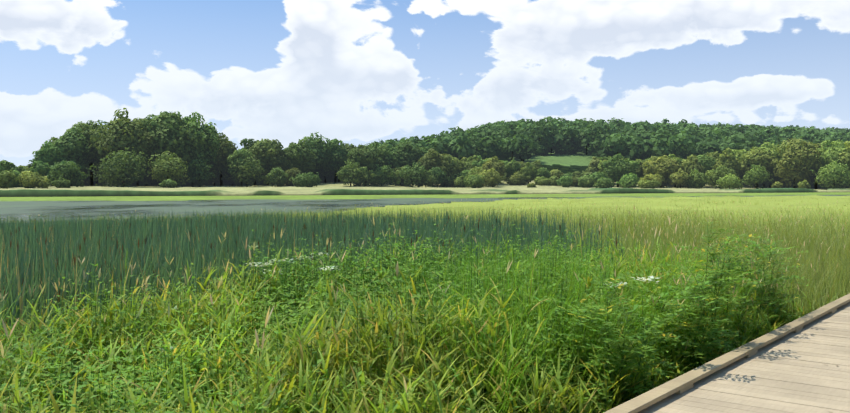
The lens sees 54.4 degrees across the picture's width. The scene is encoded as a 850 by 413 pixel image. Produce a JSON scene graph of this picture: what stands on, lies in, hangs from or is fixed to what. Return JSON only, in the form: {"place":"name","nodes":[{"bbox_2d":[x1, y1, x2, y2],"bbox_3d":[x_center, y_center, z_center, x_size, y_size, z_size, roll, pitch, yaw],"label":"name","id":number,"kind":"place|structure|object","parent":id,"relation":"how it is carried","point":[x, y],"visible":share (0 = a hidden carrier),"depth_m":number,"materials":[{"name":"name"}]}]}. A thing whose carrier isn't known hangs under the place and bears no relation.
{"place":"outdoors","nodes":[
{"label":"outdoors","id":0,"kind":"place"},
{"bbox_2d":[0,195,848,222],"bbox_3d":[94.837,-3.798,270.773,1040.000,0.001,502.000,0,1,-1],"label":"pond water","id":1,"kind":"structure","parent":0,"point":[80,208],"depth_m":118.78,"materials":[{"name":"grey liquid"}]},
{"bbox_2d":[0,224,849,412],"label":"grass","id":2,"kind":"structure","parent":0,"point":[394,400],"depth_m":7.49,"materials":[{"name":"green plant"}]},
{"bbox_2d":[0,204,836,412],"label":"seed heads","id":3,"kind":"object","parent":2,"relation":"on","point":[268,314],"visible":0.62,"depth_m":9.33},
{"bbox_2d":[0,0,849,166],"label":"sky","id":4,"kind":"structure","parent":0,"point":[356,72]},
{"bbox_2d":[368,116,849,161],"bbox_3d":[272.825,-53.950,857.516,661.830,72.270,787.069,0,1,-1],"label":"hill forest","id":5,"kind":"object","parent":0,"point":[685,139],"materials":[{"name":"green plant"}]},
{"bbox_3d":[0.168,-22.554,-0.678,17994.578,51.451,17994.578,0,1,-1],"label":"ground","id":6,"kind":"structure","parent":0,"visible":0},
{"bbox_2d":[0,215,812,412],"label":"forbs","id":7,"kind":"object","parent":6,"relation":"on","point":[696,353],"visible":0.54,"depth_m":8.50,"materials":[{"name":"green plant"}]},
{"bbox_2d":[0,108,849,189],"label":"tree line","id":8,"kind":"object","parent":6,"relation":"on","point":[185,145],"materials":[{"name":"green plant"}]},
{"bbox_2d":[0,195,849,360],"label":"reeds","id":9,"kind":"object","parent":6,"relation":"on","point":[170,237],"visible":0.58,"depth_m":15.84,"materials":[{"name":"green plant"}]},
{"bbox_2d":[2,195,849,336],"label":"seed heads","id":10,"kind":"object","parent":9,"relation":"attached to","point":[154,273],"visible":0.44,"depth_m":19.91,"materials":[{"name":"plant"}]},
{"bbox_2d":[0,151,849,200],"bbox_3d":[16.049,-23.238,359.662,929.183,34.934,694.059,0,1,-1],"label":"field","id":11,"kind":"structure","parent":6,"relation":"on","point":[336,190],"depth_m":257.92,"materials":[{"name":"plant"}]},
{"bbox_2d":[0,195,849,317],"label":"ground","id":12,"kind":"structure","parent":6,"relation":"on","point":[810,202],"depth_m":57.62,"materials":[{"name":"green plant"}]},
{"bbox_3d":[6.831,2.290,10.115,3.690,1.558,46.000,1,2,38],"label":"boardwalk frame","id":13,"kind":"object","parent":6,"relation":"on","visible":0},
{"bbox_2d":[637,302,849,412],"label":"boardwalk deck","id":14,"kind":"structure","parent":13,"relation":"on","point":[797,372],"depth_m":7.30,"materials":[{"name":"brown wood"}]},
{"bbox_2d":[604,293,849,412],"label":"kerb rail","id":15,"kind":"object","parent":14,"relation":"on","point":[681,384],"visible":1,"depth_m":7.64,"materials":[{"name":"brown wood"}]}
]}

